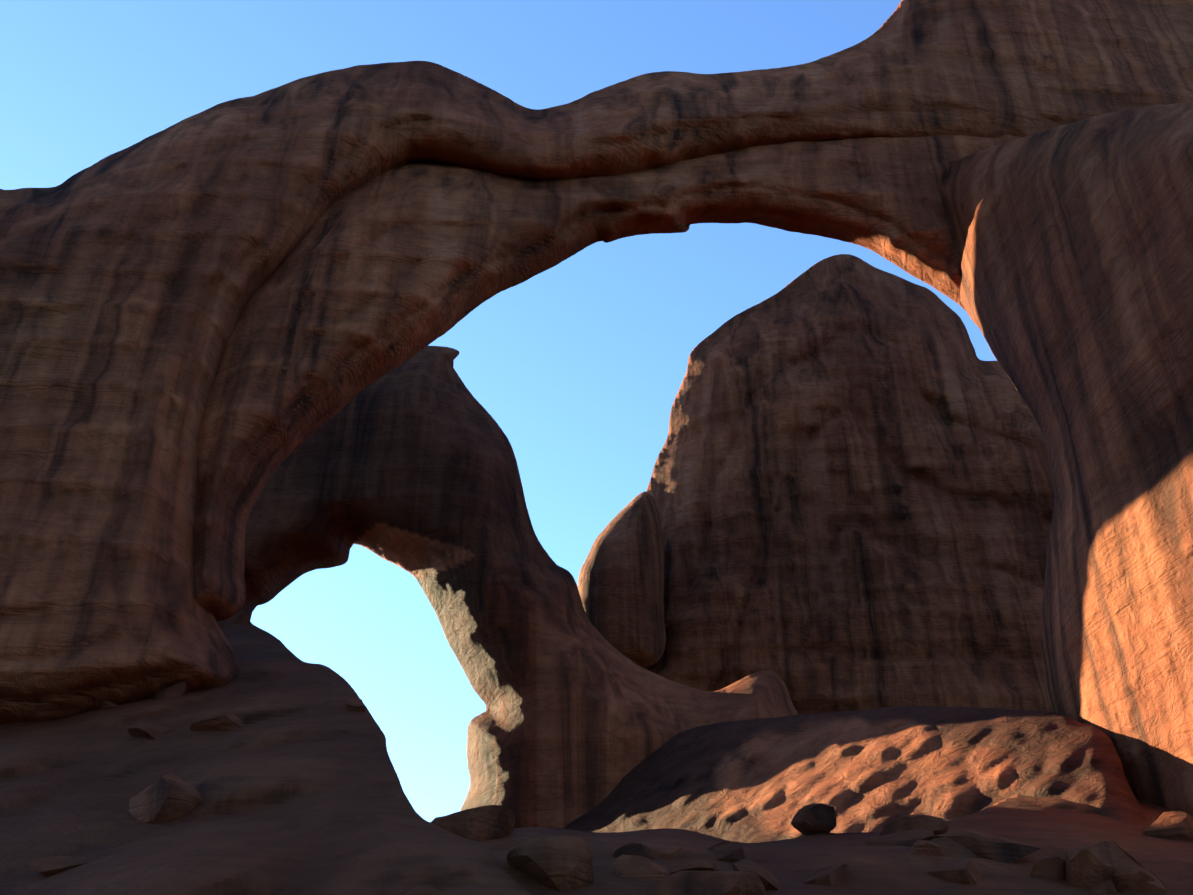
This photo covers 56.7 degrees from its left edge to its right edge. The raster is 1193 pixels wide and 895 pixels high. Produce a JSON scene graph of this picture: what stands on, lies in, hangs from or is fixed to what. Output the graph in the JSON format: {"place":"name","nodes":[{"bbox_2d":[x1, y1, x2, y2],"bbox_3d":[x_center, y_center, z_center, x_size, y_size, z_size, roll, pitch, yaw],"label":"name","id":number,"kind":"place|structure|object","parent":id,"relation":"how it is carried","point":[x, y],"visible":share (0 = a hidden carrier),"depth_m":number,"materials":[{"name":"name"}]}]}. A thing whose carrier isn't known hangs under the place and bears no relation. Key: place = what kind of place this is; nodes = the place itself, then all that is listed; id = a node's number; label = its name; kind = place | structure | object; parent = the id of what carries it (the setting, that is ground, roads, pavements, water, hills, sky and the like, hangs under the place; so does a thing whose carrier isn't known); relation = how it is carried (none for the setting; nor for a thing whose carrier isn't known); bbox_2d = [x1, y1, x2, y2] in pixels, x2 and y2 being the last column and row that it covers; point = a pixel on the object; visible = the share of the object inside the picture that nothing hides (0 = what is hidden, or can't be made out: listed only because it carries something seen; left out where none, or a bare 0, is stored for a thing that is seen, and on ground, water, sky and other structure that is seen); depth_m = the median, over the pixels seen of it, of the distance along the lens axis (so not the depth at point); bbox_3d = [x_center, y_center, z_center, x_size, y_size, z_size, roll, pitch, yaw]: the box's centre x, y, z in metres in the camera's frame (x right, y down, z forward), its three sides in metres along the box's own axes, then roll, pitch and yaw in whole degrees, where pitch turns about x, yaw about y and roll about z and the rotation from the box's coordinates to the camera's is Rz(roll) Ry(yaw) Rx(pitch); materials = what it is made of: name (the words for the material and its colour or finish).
{"place":"outdoors","nodes":[
{"label":"outdoors","id":0,"kind":"place"},
{"bbox_2d":[0,610,530,894],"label":"slope rock","id":1,"kind":"object","parent":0,"point":[293,780],"visible":0.67,"depth_m":18.82,"materials":[{"name":"stone"}]},
{"bbox_2d":[28,856,89,876],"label":"boulder","id":2,"kind":"object","parent":1,"relation":"on","point":[47,867],"visible":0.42,"depth_m":16.46,"materials":[{"name":"stone"}]},
{"bbox_2d":[100,701,118,709],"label":"boulder","id":3,"kind":"object","parent":1,"relation":"on","point":[105,705],"visible":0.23,"depth_m":27.35,"materials":[{"name":"stone"}]},
{"bbox_2d":[127,721,174,738],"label":"boulder","id":4,"kind":"object","parent":1,"relation":"on","point":[148,729],"visible":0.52,"depth_m":24.20,"materials":[{"name":"stone"}]},
{"bbox_2d":[129,774,201,823],"bbox_3d":[-7.218,6.216,19.044,1.469,1.031,1.231,-27,-42,35],"label":"boulder","id":5,"kind":"object","parent":1,"relation":"on","point":[166,798],"visible":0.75,"depth_m":18.51,"materials":[{"name":"stone"}]},
{"bbox_2d":[152,682,187,699],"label":"boulder","id":6,"kind":"object","parent":1,"relation":"on","point":[177,690],"visible":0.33,"depth_m":27.47,"materials":[{"name":"stone"}]},
{"bbox_2d":[189,711,242,730],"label":"boulder","id":7,"kind":"object","parent":1,"relation":"on","point":[221,721],"visible":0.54,"depth_m":24.28,"materials":[{"name":"stone"}]},
{"bbox_2d":[345,698,364,710],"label":"boulder","id":8,"kind":"object","parent":1,"relation":"on","point":[354,704],"visible":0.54,"depth_m":24.72,"materials":[{"name":"stone"}]},
{"bbox_2d":[0,0,1192,724],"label":"arch rock","id":9,"kind":"object","parent":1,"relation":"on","point":[134,278],"visible":0.81,"depth_m":36.32,"materials":[{"name":"stone"}]},
{"bbox_2d":[0,0,996,821],"label":"sky","id":10,"kind":"structure","parent":0,"point":[581,363],"materials":[{"name":"blue"}]},
{"bbox_2d":[241,346,797,828],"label":"arch rock","id":11,"kind":"object","parent":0,"point":[409,466],"visible":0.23,"depth_m":52.93,"materials":[{"name":"stone"}]},
{"bbox_2d":[193,135,1022,620],"bbox_3d":[10.615,-6.555,40.850,47.151,30.989,4.534,3,-33,-5],"label":"arch rock","id":12,"kind":"object","parent":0,"point":[363,287],"visible":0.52,"depth_m":37.58,"materials":[{"name":"stone"}]},
{"bbox_2d":[405,665,1192,894],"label":"ground","id":13,"kind":"structure","parent":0,"point":[1059,827],"depth_m":17.71,"materials":[{"name":"stone"}]},
{"bbox_2d":[430,805,514,841],"bbox_3d":[-2.007,6.222,17.767,1.373,0.751,1.411,-1,-33,2],"label":"boulder","id":14,"kind":"object","parent":13,"relation":"on","point":[485,823],"visible":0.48,"depth_m":17.34,"materials":[{"name":"stone"}]},
{"bbox_2d":[506,835,593,891],"bbox_3d":[-0.646,5.928,15.093,1.229,1.082,1.324,-1,-33,2],"label":"boulder","id":15,"kind":"object","parent":13,"relation":"on","point":[560,863],"visible":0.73,"depth_m":14.75,"materials":[{"name":"stone"}]},
{"bbox_2d":[611,843,654,859],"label":"boulder","id":16,"kind":"object","parent":13,"relation":"on","point":[642,850],"visible":0.38,"depth_m":16.79,"materials":[{"name":"stone"}]},
{"bbox_2d":[607,854,669,879],"bbox_3d":[0.558,6.185,15.690,0.962,0.754,0.797,-1,-33,2],"label":"boulder","id":17,"kind":"object","parent":13,"relation":"on","point":[631,866],"visible":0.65,"depth_m":15.52,"materials":[{"name":"stone"}]},
{"bbox_2d":[659,847,681,858],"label":"boulder","id":18,"kind":"object","parent":13,"relation":"on","point":[670,853],"visible":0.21,"depth_m":16.91,"materials":[{"name":"stone"}]},
{"bbox_2d":[670,860,719,873],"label":"boulder","id":19,"kind":"object","parent":13,"relation":"on","point":[702,865],"visible":0.31,"depth_m":15.66,"materials":[{"name":"stone"}]},
{"bbox_2d":[642,871,765,894],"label":"boulder","id":20,"kind":"object","parent":13,"relation":"on","point":[711,883],"visible":1,"depth_m":14.42,"materials":[{"name":"stone"}]},
{"bbox_2d":[708,841,745,861],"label":"boulder","id":21,"kind":"object","parent":13,"relation":"on","point":[731,851],"visible":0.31,"depth_m":17.10,"materials":[{"name":"stone"}]},
{"bbox_2d":[733,859,779,889],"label":"boulder","id":22,"kind":"object","parent":13,"relation":"on","point":[769,880],"visible":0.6,"depth_m":15.09,"materials":[{"name":"stone"}]},
{"bbox_2d":[791,803,836,835],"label":"boulder","id":23,"kind":"object","parent":13,"relation":"on","point":[813,819],"visible":0.85,"depth_m":20.24,"materials":[{"name":"stone"}]},
{"bbox_2d":[802,864,846,886],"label":"boulder","id":24,"kind":"object","parent":13,"relation":"on","point":[834,876],"visible":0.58,"depth_m":15.81,"materials":[{"name":"stone"}]},
{"bbox_2d":[811,862,848,873],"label":"boulder","id":25,"kind":"object","parent":13,"relation":"on","point":[828,866],"visible":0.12,"depth_m":16.41,"materials":[{"name":"stone"}]},
{"bbox_2d":[865,829,933,846],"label":"boulder","id":26,"kind":"object","parent":13,"relation":"on","point":[908,838],"visible":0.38,"depth_m":18.80,"materials":[{"name":"stone"}]},
{"bbox_2d":[879,814,949,835],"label":"boulder","id":27,"kind":"object","parent":13,"relation":"on","point":[936,825],"visible":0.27,"depth_m":19.33,"materials":[{"name":"stone"}]},
{"bbox_2d":[907,840,948,856],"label":"boulder","id":28,"kind":"object","parent":13,"relation":"on","point":[922,847],"visible":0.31,"depth_m":17.45,"materials":[{"name":"stone"}]},
{"bbox_2d":[906,837,978,858],"bbox_3d":[5.546,6.653,17.924,1.060,0.621,0.918,11,-35,-16],"label":"boulder","id":29,"kind":"object","parent":13,"relation":"on","point":[951,848],"visible":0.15,"depth_m":17.81,"materials":[{"name":"stone"}]},
{"bbox_2d":[926,857,980,884],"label":"boulder","id":30,"kind":"object","parent":13,"relation":"on","point":[963,870],"visible":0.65,"depth_m":16.49,"materials":[{"name":"stone"}]},
{"bbox_2d":[921,829,1041,863],"bbox_3d":[6.406,6.892,18.671,1.902,0.910,1.737,-1,-33,2],"label":"boulder","id":31,"kind":"object","parent":13,"relation":"on","point":[979,844],"visible":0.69,"depth_m":18.02,"materials":[{"name":"stone"}]},
{"bbox_2d":[1030,854,1065,879],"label":"boulder","id":32,"kind":"object","parent":13,"relation":"on","point":[1050,866],"visible":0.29,"depth_m":16.93,"materials":[{"name":"stone"}]},
{"bbox_2d":[940,103,1192,813],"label":"rock wall","id":33,"kind":"structure","parent":13,"relation":"on","point":[1074,241],"depth_m":28.91,"materials":[{"name":"stone"}]},
{"bbox_2d":[1090,879,1118,894],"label":"boulder","id":34,"kind":"object","parent":13,"relation":"on","point":[1107,887],"visible":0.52,"depth_m":16.33,"materials":[{"name":"stone"}]},
{"bbox_2d":[1065,841,1166,892],"bbox_3d":[7.731,6.704,17.038,1.779,0.963,1.239,14,-36,-20],"label":"boulder","id":35,"kind":"object","parent":13,"relation":"on","point":[1090,866],"visible":0.73,"depth_m":16.52,"materials":[{"name":"stone"}]},
{"bbox_2d":[1112,865,1155,892],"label":"boulder","id":36,"kind":"object","parent":35,"relation":"on","point":[1125,879],"visible":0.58,"depth_m":16.44,"materials":[{"name":"stone"}]},
{"bbox_2d":[1142,811,1192,840],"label":"boulder","id":37,"kind":"object","parent":13,"relation":"on","point":[1174,825],"visible":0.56,"depth_m":21.43,"materials":[{"name":"stone"}]},
{"bbox_2d":[645,254,1053,714],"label":"dome rock","id":38,"kind":"object","parent":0,"point":[850,489],"visible":0.46,"depth_m":69.32,"materials":[{"name":"stone"}]},
{"bbox_2d":[577,492,665,667],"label":"rock slab","id":39,"kind":"structure","parent":38,"relation":"attached to","point":[620,585],"depth_m":62.88,"materials":[{"name":"stone"}]},
{"bbox_2d":[563,706,1146,842],"bbox_3d":[4.898,10.772,32.117,11.250,14.013,27.635,17,-36,-24],"label":"rock mound","id":40,"kind":"object","parent":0,"point":[757,780],"visible":0.46,"depth_m":32.75,"materials":[{"name":"stone"}]}
]}

